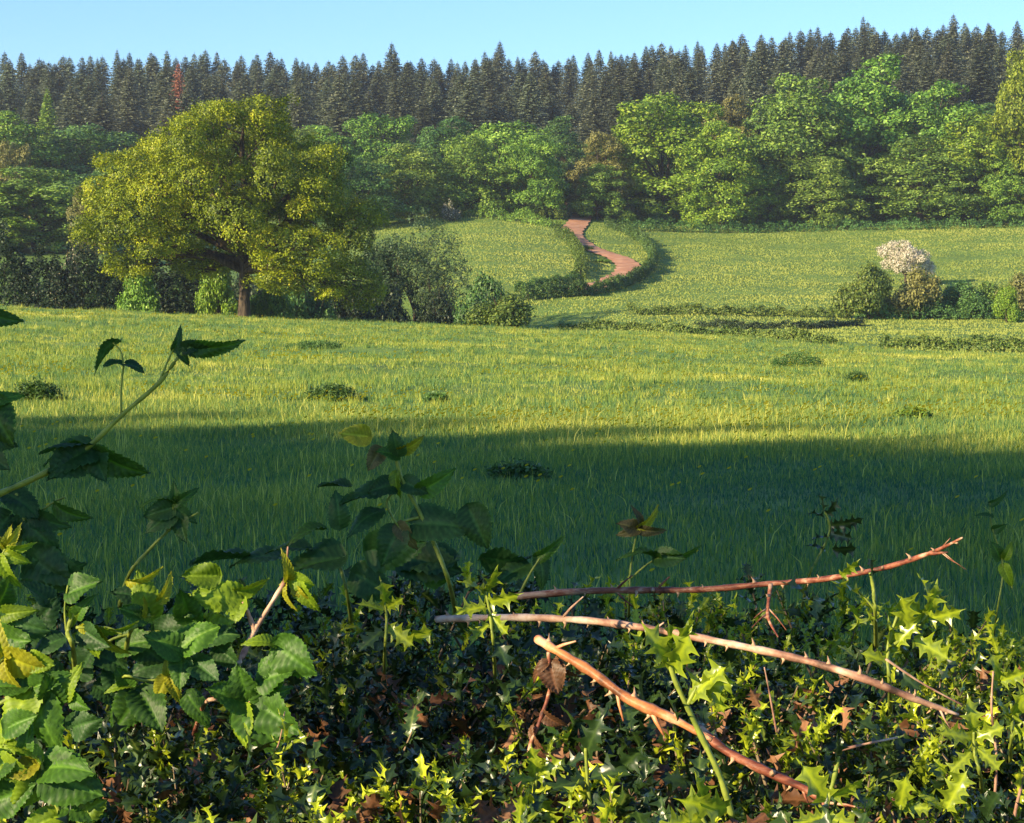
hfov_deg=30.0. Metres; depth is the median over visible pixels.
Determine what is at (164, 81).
spruce tree
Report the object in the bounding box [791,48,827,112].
spruce tree
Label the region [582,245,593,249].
bush
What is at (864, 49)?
spruce tree
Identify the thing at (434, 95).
spruce tree
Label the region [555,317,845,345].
field hedge
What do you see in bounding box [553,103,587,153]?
spruce tree
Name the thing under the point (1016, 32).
spruce tree
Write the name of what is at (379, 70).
spruce tree
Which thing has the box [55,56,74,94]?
spruce tree
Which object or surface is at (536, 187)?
broadleaf tree
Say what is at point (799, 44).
spruce tree
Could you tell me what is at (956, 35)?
spruce tree
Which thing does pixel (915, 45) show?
spruce tree
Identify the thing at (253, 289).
bush
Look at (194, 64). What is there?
spruce tree
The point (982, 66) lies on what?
spruce tree
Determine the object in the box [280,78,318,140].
spruce tree
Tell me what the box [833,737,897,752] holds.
twig
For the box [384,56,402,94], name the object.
spruce tree
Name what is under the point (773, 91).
spruce tree
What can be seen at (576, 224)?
lane
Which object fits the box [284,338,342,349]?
weed clump
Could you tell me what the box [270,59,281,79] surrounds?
spruce tree
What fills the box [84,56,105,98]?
spruce tree
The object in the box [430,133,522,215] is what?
broadleaf tree
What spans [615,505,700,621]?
bramble shoot
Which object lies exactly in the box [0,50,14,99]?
spruce tree
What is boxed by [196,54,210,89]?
spruce tree
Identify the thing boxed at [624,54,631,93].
spruce tree
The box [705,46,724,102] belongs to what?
spruce tree
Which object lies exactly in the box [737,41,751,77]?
spruce tree
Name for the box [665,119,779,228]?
broadleaf tree
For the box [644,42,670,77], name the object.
spruce tree
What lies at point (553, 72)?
spruce tree
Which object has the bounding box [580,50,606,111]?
spruce tree
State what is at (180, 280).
bush
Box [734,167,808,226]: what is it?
broadleaf tree
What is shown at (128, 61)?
spruce tree
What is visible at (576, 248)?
field hedge
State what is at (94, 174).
broadleaf tree
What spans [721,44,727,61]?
spruce tree
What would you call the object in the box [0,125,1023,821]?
ground
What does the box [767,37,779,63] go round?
spruce tree
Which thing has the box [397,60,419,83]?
spruce tree
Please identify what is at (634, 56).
spruce tree
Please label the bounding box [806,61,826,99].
spruce tree
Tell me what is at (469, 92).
spruce tree
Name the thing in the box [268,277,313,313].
bush
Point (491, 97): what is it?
spruce tree
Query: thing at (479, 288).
bush
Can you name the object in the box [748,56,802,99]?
spruce tree
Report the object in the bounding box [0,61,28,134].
spruce tree
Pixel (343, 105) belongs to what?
spruce tree
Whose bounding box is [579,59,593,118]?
spruce tree
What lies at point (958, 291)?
bush
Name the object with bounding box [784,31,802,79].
spruce tree
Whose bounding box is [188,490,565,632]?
bramble shoot
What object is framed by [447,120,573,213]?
broadleaf tree
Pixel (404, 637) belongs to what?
holly sprig
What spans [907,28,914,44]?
spruce tree
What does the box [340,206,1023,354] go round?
pasture grass
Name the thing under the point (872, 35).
spruce tree
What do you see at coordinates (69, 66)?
spruce tree
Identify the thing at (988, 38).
spruce tree
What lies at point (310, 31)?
sky
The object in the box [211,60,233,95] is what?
spruce tree
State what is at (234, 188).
broadleaf tree
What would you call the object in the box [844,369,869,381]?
weed clump
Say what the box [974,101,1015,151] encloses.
broadleaf tree
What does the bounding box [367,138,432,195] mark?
broadleaf tree
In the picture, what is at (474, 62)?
spruce tree
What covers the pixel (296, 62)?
spruce tree
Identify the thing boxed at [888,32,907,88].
spruce tree
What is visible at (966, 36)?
spruce tree
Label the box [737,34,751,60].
spruce tree
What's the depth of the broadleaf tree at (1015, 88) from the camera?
282.17 m
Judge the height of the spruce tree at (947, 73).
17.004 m
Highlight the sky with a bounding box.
[0,0,1023,126]
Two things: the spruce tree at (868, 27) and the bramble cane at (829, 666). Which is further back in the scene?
the spruce tree at (868, 27)
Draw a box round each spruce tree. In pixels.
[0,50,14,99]
[0,61,18,124]
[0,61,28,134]
[0,88,18,130]
[0,104,14,131]
[12,58,45,112]
[13,52,27,117]
[13,63,32,117]
[13,85,60,146]
[16,67,42,134]
[24,63,63,114]
[24,77,64,132]
[29,71,67,140]
[32,88,61,145]
[50,64,61,85]
[51,82,90,139]
[52,70,73,125]
[53,94,96,156]
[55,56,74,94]
[61,55,76,89]
[62,73,110,149]
[67,94,135,151]
[69,69,90,117]
[76,58,90,77]
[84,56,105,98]
[86,78,116,122]
[89,57,108,103]
[91,56,111,98]
[103,80,155,149]
[104,58,125,99]
[106,53,122,110]
[106,64,125,141]
[111,67,156,152]
[116,66,149,137]
[122,57,155,136]
[123,51,135,83]
[137,64,201,136]
[139,69,168,134]
[141,56,161,107]
[144,53,159,102]
[150,78,202,141]
[154,83,182,135]
[159,61,186,130]
[160,51,175,72]
[162,81,218,179]
[172,58,181,82]
[177,57,190,82]
[182,65,201,114]
[190,53,203,89]
[195,74,228,137]
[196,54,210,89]
[198,75,221,149]
[201,49,216,91]
[209,53,220,85]
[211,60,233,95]
[212,81,235,151]
[224,66,249,125]
[228,56,252,88]
[228,71,254,113]
[228,79,251,142]
[233,82,266,132]
[248,54,268,87]
[248,65,270,94]
[259,68,290,137]
[262,52,275,80]
[266,87,293,131]
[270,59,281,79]
[277,70,292,96]
[279,57,288,77]
[280,72,317,131]
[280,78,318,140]
[282,66,321,136]
[289,57,315,110]
[299,60,308,88]
[302,63,317,115]
[305,63,320,137]
[308,68,335,137]
[310,74,336,135]
[312,71,362,147]
[314,65,336,105]
[317,75,357,136]
[320,60,330,101]
[331,55,352,97]
[331,74,369,128]
[340,92,391,153]
[342,69,350,87]
[347,53,369,93]
[349,72,382,142]
[358,53,371,94]
[364,61,387,102]
[366,68,392,136]
[367,64,375,101]
[371,44,402,112]
[377,76,417,142]
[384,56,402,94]
[386,62,423,139]
[389,74,418,144]
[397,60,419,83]
[402,95,439,170]
[409,70,444,111]
[413,58,432,87]
[413,75,441,142]
[413,77,448,152]
[426,70,452,123]
[427,59,447,87]
[435,87,476,154]
[444,76,496,144]
[445,59,455,94]
[446,71,486,125]
[448,61,461,90]
[461,60,470,80]
[465,63,483,109]
[467,60,479,78]
[472,88,515,158]
[474,57,503,132]
[478,52,488,90]
[482,63,514,106]
[486,42,513,99]
[491,52,511,86]
[495,89,522,144]
[504,59,515,89]
[507,72,536,120]
[508,72,552,135]
[510,57,519,88]
[510,60,529,110]
[514,67,541,101]
[517,90,557,141]
[526,51,543,86]
[537,59,553,93]
[537,63,566,115]
[537,78,567,116]
[543,93,564,133]
[550,63,559,93]
[552,57,583,126]
[552,60,565,110]
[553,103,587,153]
[560,54,583,111]
[566,65,598,129]
[567,89,617,150]
[571,69,603,135]
[579,53,594,101]
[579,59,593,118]
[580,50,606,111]
[582,66,615,138]
[589,83,640,136]
[592,61,645,118]
[606,51,614,73]
[608,56,624,122]
[613,60,655,129]
[616,56,629,80]
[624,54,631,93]
[627,53,644,86]
[627,59,643,96]
[638,70,659,103]
[639,46,655,87]
[641,46,658,88]
[642,74,689,120]
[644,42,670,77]
[647,57,671,122]
[652,60,676,138]
[658,69,701,172]
[664,46,674,66]
[669,48,702,116]
[670,53,683,73]
[678,64,710,125]
[682,44,693,78]
[690,40,706,85]
[691,54,710,103]
[694,46,711,97]
[700,59,727,122]
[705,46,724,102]
[705,55,743,124]
[709,40,746,95]
[720,73,749,124]
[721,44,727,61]
[732,51,768,124]
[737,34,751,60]
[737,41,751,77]
[738,49,773,102]
[743,41,775,112]
[745,34,768,65]
[745,42,784,75]
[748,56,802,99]
[760,66,787,107]
[766,72,784,141]
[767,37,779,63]
[771,41,799,89]
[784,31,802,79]
[790,28,809,79]
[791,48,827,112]
[794,36,823,88]
[796,27,816,73]
[804,27,830,69]
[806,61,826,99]
[812,52,859,116]
[820,34,832,58]
[826,30,837,67]
[826,35,856,93]
[830,33,854,69]
[830,54,861,104]
[835,28,854,54]
[850,17,870,66]
[850,28,861,56]
[850,59,872,92]
[853,37,873,80]
[861,21,872,48]
[865,46,918,94]
[867,27,883,51]
[867,31,884,82]
[874,38,910,88]
[880,29,889,50]
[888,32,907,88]
[889,68,913,96]
[897,35,910,77]
[899,32,911,66]
[900,31,939,99]
[904,46,931,94]
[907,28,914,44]
[907,51,937,129]
[921,26,934,52]
[926,29,943,74]
[928,61,969,120]
[929,32,970,102]
[929,44,965,103]
[932,25,947,49]
[942,14,970,94]
[950,38,1010,117]
[957,28,975,96]
[959,23,972,49]
[960,24,982,83]
[961,35,995,100]
[971,23,1007,78]
[976,59,1007,110]
[988,29,1003,79]
[992,44,1023,111]
[992,46,1008,87]
[995,32,1011,67]
[996,36,1023,80]
[1003,21,1023,69]
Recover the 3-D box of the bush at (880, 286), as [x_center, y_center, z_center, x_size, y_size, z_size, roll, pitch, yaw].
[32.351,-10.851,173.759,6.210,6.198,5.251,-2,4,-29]
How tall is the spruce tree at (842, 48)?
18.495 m
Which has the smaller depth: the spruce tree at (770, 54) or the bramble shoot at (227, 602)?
the bramble shoot at (227, 602)
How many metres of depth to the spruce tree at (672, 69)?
428.05 m
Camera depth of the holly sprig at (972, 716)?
2.02 m
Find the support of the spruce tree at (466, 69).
on the ground at (602, 311)
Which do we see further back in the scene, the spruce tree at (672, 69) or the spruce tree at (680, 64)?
the spruce tree at (672, 69)
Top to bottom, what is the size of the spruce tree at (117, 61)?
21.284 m
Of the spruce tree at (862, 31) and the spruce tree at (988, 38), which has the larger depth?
the spruce tree at (862, 31)
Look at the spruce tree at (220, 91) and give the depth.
349.49 m
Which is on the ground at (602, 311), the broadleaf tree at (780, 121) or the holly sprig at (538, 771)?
the broadleaf tree at (780, 121)
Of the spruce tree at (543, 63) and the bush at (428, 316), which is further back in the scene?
the spruce tree at (543, 63)
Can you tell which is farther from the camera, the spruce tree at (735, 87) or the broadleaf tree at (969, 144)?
the spruce tree at (735, 87)
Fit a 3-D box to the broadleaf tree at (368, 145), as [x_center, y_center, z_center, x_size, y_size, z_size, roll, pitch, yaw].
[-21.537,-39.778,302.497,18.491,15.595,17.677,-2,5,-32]
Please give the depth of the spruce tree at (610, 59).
436.04 m
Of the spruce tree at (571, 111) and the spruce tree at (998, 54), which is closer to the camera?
the spruce tree at (571, 111)
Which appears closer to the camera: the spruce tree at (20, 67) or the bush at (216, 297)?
the bush at (216, 297)
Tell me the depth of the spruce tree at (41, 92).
379.75 m
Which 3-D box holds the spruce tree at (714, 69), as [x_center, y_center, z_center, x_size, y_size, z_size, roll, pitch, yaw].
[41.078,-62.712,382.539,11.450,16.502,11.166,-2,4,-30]
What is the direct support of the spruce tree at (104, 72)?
on the ground at (602, 311)
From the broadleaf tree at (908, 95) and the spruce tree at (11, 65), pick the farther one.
the spruce tree at (11, 65)
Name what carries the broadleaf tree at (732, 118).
on the ground at (602, 311)
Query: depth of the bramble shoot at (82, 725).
2.22 m
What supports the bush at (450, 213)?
on the ground at (602, 311)
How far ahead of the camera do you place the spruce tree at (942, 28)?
431.75 m
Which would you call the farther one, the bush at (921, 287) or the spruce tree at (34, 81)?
the spruce tree at (34, 81)
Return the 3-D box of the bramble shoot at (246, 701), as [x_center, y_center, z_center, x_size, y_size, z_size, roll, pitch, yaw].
[-0.335,0.317,2.149,0.105,0.168,0.296,-3,5,-37]
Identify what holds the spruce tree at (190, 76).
on the ground at (602, 311)
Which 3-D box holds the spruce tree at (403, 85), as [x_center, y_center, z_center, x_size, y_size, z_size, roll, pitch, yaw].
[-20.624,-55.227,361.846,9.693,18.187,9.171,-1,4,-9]
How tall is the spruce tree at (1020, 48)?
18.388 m
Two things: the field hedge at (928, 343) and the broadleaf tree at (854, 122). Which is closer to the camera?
the field hedge at (928, 343)
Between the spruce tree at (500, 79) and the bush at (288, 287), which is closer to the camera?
the bush at (288, 287)
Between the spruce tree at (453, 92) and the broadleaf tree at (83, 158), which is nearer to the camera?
the broadleaf tree at (83, 158)
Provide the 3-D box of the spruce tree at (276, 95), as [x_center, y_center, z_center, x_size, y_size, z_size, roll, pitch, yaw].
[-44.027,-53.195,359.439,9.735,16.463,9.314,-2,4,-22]
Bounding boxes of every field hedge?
[414,204,561,227]
[513,270,584,291]
[518,216,657,300]
[553,221,588,279]
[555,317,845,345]
[618,214,1023,233]
[624,302,851,318]
[692,316,865,329]
[846,293,1023,319]
[879,331,1023,352]
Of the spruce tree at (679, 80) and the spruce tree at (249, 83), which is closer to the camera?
the spruce tree at (679, 80)
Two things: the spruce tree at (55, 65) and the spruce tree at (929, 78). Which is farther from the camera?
the spruce tree at (55, 65)
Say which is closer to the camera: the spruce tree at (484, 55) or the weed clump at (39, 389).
the weed clump at (39, 389)
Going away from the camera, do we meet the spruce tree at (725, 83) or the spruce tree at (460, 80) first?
the spruce tree at (725, 83)
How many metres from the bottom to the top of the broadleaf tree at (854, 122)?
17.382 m
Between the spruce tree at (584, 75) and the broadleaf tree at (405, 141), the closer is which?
the broadleaf tree at (405, 141)
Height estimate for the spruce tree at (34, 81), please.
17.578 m
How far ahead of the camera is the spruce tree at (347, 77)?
402.33 m
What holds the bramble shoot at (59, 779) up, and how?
attached to the holly hedge at (362, 748)
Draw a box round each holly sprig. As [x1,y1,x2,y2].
[355,576,433,674]
[453,565,522,680]
[505,745,565,822]
[541,713,647,822]
[641,611,740,817]
[659,773,731,822]
[781,558,878,648]
[791,734,866,822]
[801,493,863,608]
[860,573,964,720]
[888,771,975,822]
[938,693,1010,793]
[986,652,1023,766]
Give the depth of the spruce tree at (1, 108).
345.77 m
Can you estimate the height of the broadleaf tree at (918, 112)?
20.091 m
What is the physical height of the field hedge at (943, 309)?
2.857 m
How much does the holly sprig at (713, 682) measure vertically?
0.208 m
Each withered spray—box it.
[527,651,580,758]
[752,583,785,636]
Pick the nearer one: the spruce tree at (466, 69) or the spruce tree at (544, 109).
the spruce tree at (544, 109)
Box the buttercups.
[0,304,1023,570]
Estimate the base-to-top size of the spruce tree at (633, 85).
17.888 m
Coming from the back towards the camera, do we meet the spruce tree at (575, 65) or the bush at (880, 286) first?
the spruce tree at (575, 65)
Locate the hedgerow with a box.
[0,210,237,314]
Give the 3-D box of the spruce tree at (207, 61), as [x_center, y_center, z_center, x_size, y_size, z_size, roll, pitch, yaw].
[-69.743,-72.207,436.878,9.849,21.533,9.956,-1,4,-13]
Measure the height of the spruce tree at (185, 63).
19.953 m
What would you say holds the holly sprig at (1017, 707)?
attached to the holly hedge at (362, 748)
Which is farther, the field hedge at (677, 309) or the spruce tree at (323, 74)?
the spruce tree at (323, 74)
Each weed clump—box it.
[12,377,67,401]
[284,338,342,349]
[301,381,360,401]
[422,391,451,402]
[481,457,552,481]
[769,351,823,367]
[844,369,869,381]
[892,404,934,419]
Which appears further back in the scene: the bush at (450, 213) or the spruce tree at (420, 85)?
the spruce tree at (420, 85)
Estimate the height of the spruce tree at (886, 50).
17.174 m
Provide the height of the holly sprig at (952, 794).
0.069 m
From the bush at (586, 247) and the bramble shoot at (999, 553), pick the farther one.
the bush at (586, 247)
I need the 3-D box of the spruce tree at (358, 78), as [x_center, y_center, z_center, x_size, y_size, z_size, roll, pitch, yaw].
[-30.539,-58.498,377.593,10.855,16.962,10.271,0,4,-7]
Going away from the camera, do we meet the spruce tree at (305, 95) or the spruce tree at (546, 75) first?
the spruce tree at (305, 95)
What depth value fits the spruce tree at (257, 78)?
405.27 m
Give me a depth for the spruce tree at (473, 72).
401.11 m
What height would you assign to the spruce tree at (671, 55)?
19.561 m
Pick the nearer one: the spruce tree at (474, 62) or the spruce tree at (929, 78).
the spruce tree at (929, 78)
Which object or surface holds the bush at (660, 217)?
on the ground at (602, 311)
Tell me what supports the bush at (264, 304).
on the ground at (602, 311)
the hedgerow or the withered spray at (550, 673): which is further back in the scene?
the hedgerow
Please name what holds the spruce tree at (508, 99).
on the ground at (602, 311)
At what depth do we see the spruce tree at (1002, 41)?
434.86 m
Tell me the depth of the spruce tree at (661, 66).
399.49 m
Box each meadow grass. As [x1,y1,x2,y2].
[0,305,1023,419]
[0,388,1023,821]
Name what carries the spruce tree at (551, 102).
on the ground at (602, 311)
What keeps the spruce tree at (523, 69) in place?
on the ground at (602, 311)
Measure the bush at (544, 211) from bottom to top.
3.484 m
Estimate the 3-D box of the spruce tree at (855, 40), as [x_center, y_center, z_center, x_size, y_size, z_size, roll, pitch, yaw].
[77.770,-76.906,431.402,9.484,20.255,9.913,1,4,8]
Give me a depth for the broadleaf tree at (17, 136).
284.83 m
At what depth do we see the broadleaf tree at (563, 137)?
308.43 m
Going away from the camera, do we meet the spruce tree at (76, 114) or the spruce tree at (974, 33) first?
the spruce tree at (76, 114)
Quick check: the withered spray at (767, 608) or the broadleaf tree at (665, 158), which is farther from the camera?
the broadleaf tree at (665, 158)
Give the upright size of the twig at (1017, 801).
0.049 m
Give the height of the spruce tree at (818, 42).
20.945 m
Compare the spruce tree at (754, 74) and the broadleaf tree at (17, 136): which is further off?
the spruce tree at (754, 74)
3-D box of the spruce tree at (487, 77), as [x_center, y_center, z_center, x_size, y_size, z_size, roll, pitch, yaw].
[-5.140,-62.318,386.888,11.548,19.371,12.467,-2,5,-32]
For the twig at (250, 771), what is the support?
attached to the holly hedge at (362, 748)
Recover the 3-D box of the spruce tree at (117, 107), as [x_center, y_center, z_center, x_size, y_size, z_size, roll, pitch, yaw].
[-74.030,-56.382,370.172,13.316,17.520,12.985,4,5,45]
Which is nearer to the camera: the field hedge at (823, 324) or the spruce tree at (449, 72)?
the field hedge at (823, 324)
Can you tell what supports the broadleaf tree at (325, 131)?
on the ground at (602, 311)
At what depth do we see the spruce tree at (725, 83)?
366.03 m
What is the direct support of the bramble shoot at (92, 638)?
attached to the holly hedge at (362, 748)
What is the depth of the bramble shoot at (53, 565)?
2.36 m
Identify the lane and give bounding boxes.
[561,212,640,290]
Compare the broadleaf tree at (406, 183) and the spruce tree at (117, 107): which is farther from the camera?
the spruce tree at (117, 107)
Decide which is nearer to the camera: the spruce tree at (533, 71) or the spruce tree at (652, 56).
the spruce tree at (533, 71)
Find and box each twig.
[244,711,284,775]
[764,667,777,731]
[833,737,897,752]
[885,658,962,705]
[990,671,997,813]
[1012,788,1021,819]
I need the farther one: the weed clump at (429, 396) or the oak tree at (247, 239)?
the oak tree at (247, 239)
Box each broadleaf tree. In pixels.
[0,108,83,217]
[0,140,37,219]
[0,165,100,252]
[0,177,64,248]
[36,122,142,203]
[51,150,170,238]
[66,185,102,262]
[132,145,229,219]
[205,133,266,194]
[255,126,334,215]
[282,124,376,201]
[313,157,414,228]
[331,111,424,203]
[361,143,458,220]
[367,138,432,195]
[401,142,444,194]
[414,116,497,201]
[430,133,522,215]
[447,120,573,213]
[499,137,566,216]
[523,114,595,194]
[561,130,636,218]
[565,163,627,219]
[568,143,630,182]
[585,91,737,215]
[599,122,676,194]
[648,122,713,191]
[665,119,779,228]
[702,93,779,203]
[733,72,887,217]
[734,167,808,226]
[745,93,803,173]
[770,154,872,227]
[803,53,935,205]
[804,90,880,180]
[852,134,991,222]
[856,91,935,184]
[868,101,922,184]
[875,79,987,194]
[918,107,1023,221]
[930,98,961,146]
[967,157,1023,223]
[974,45,1023,219]
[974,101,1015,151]
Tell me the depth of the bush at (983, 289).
179.01 m
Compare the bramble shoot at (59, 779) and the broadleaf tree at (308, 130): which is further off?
the broadleaf tree at (308, 130)
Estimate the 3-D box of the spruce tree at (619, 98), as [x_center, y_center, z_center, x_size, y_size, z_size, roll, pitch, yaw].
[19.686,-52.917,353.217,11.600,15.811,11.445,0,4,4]
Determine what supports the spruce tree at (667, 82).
on the ground at (602, 311)
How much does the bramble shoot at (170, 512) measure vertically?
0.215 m
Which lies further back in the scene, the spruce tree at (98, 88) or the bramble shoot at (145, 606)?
the spruce tree at (98, 88)
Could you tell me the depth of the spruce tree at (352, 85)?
361.59 m
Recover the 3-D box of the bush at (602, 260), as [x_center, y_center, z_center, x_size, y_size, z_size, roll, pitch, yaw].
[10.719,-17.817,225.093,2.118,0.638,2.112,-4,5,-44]
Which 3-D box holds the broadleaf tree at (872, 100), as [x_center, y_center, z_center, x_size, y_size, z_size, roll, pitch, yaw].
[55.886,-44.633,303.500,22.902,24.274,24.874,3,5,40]
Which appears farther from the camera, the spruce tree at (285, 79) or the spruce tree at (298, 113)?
the spruce tree at (285, 79)
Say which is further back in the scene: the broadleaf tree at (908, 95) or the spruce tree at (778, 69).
the spruce tree at (778, 69)
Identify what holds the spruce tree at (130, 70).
on the ground at (602, 311)
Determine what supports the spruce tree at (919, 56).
on the ground at (602, 311)
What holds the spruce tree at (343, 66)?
on the ground at (602, 311)
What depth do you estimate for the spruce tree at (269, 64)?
436.86 m
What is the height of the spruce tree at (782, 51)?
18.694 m
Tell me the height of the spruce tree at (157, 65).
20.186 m
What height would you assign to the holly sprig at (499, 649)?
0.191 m
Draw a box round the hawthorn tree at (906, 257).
[875,239,936,283]
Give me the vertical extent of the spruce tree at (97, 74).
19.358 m
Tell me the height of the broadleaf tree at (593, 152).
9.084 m
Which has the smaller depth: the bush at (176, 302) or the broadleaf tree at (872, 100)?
the bush at (176, 302)
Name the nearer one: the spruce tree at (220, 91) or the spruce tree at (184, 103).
the spruce tree at (184, 103)
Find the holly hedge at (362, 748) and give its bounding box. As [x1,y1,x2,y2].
[0,558,1023,822]
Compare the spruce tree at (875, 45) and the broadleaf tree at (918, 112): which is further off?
the spruce tree at (875, 45)
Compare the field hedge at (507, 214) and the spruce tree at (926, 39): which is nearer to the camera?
the field hedge at (507, 214)
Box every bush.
[0,252,45,304]
[50,247,85,309]
[77,254,120,309]
[114,262,161,312]
[152,269,199,313]
[156,278,193,313]
[193,264,238,315]
[231,273,264,316]
[250,277,292,318]
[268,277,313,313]
[281,282,341,319]
[327,274,341,318]
[337,281,388,321]
[368,276,411,322]
[411,284,457,324]
[441,199,461,220]
[452,267,514,325]
[459,291,536,328]
[530,197,566,218]
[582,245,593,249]
[593,258,609,262]
[617,209,636,221]
[642,213,676,223]
[828,258,894,318]
[886,264,943,318]
[938,279,987,315]
[976,280,1006,317]
[991,269,1023,317]
[991,282,1021,322]
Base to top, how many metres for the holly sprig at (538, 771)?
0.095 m
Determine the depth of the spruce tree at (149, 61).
426.16 m
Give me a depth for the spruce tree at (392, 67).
423.46 m
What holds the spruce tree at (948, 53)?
on the ground at (602, 311)
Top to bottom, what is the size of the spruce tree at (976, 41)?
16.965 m
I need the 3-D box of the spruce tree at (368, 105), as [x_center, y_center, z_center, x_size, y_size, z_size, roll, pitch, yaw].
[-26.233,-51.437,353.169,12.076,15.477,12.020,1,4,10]
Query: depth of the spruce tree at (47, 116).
327.04 m
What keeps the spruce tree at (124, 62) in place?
on the ground at (602, 311)
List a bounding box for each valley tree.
[359,239,415,307]
[372,207,471,320]
[406,256,473,320]
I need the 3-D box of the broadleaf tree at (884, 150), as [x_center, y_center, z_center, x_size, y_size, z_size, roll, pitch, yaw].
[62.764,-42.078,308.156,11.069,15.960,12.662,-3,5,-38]
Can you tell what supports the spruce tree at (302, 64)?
on the ground at (602, 311)
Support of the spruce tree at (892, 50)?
on the ground at (602, 311)
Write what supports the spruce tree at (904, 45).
on the ground at (602, 311)
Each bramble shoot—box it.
[0,309,25,469]
[0,325,245,496]
[0,484,94,593]
[0,523,52,648]
[0,620,91,753]
[0,708,108,822]
[18,578,242,741]
[34,572,137,679]
[103,621,222,733]
[117,480,199,607]
[119,566,172,660]
[172,546,320,666]
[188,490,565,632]
[192,633,318,753]
[317,424,492,613]
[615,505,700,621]
[975,490,1013,636]
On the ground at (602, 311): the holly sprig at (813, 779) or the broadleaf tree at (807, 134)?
the broadleaf tree at (807, 134)
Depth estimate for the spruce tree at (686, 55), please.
429.78 m
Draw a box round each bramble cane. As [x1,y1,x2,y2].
[434,596,958,727]
[516,537,964,606]
[534,634,712,741]
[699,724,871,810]
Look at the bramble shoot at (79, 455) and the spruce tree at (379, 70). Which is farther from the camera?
the spruce tree at (379, 70)
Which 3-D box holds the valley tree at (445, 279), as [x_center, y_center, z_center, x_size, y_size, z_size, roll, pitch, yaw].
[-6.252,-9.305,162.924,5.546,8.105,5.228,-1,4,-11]
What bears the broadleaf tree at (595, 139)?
on the ground at (602, 311)
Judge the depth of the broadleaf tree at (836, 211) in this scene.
282.03 m
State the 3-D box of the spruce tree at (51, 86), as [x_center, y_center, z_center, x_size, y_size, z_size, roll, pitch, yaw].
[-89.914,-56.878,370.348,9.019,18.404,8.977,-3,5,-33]
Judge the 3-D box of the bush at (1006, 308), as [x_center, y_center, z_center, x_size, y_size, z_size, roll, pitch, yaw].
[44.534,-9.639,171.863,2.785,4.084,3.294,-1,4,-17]
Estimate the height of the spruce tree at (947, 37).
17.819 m
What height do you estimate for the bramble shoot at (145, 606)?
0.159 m
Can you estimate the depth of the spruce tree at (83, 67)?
432.50 m
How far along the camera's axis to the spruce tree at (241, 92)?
365.81 m
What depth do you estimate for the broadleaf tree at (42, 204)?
231.37 m
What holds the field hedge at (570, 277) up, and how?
on the ground at (602, 311)
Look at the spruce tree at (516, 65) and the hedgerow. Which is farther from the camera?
the spruce tree at (516, 65)
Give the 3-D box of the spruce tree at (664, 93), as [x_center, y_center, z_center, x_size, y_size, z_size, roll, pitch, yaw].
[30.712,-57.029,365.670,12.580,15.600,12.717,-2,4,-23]
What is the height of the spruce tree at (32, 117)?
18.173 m
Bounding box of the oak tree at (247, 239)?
[66,89,392,316]
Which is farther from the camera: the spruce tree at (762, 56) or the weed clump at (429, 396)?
the spruce tree at (762, 56)
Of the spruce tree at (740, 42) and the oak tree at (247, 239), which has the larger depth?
the spruce tree at (740, 42)
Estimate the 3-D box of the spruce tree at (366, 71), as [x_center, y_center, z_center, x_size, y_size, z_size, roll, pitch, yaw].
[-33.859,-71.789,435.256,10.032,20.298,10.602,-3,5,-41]
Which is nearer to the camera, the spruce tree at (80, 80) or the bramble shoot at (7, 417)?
the bramble shoot at (7, 417)
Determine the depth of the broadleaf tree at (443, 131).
297.40 m
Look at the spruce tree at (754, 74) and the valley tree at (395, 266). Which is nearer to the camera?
the valley tree at (395, 266)
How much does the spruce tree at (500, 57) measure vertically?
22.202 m
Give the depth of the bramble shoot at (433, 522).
2.51 m
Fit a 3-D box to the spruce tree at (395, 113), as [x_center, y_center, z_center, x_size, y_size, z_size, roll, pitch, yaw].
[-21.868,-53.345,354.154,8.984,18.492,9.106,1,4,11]
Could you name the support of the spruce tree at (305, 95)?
on the ground at (602, 311)
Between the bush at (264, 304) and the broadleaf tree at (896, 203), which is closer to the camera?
the bush at (264, 304)
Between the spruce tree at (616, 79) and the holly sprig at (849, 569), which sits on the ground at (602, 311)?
the spruce tree at (616, 79)
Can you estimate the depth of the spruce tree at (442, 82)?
405.97 m
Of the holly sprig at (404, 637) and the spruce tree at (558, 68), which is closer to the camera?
the holly sprig at (404, 637)
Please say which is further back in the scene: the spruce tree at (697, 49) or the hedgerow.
the spruce tree at (697, 49)
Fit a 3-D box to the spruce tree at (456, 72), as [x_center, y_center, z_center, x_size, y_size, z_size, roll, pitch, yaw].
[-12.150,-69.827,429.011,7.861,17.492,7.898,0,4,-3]
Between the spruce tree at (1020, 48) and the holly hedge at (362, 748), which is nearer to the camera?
the holly hedge at (362, 748)
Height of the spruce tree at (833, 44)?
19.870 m
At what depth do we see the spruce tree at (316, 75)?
430.91 m
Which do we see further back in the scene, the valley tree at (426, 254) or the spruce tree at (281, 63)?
the spruce tree at (281, 63)
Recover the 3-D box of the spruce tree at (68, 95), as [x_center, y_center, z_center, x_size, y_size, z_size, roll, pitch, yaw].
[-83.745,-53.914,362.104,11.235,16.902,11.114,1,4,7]
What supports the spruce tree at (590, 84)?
on the ground at (602, 311)
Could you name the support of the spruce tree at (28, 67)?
on the ground at (602, 311)
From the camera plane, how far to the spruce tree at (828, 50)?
433.88 m
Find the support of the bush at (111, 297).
on the ground at (602, 311)
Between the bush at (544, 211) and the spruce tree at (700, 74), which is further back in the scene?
the spruce tree at (700, 74)

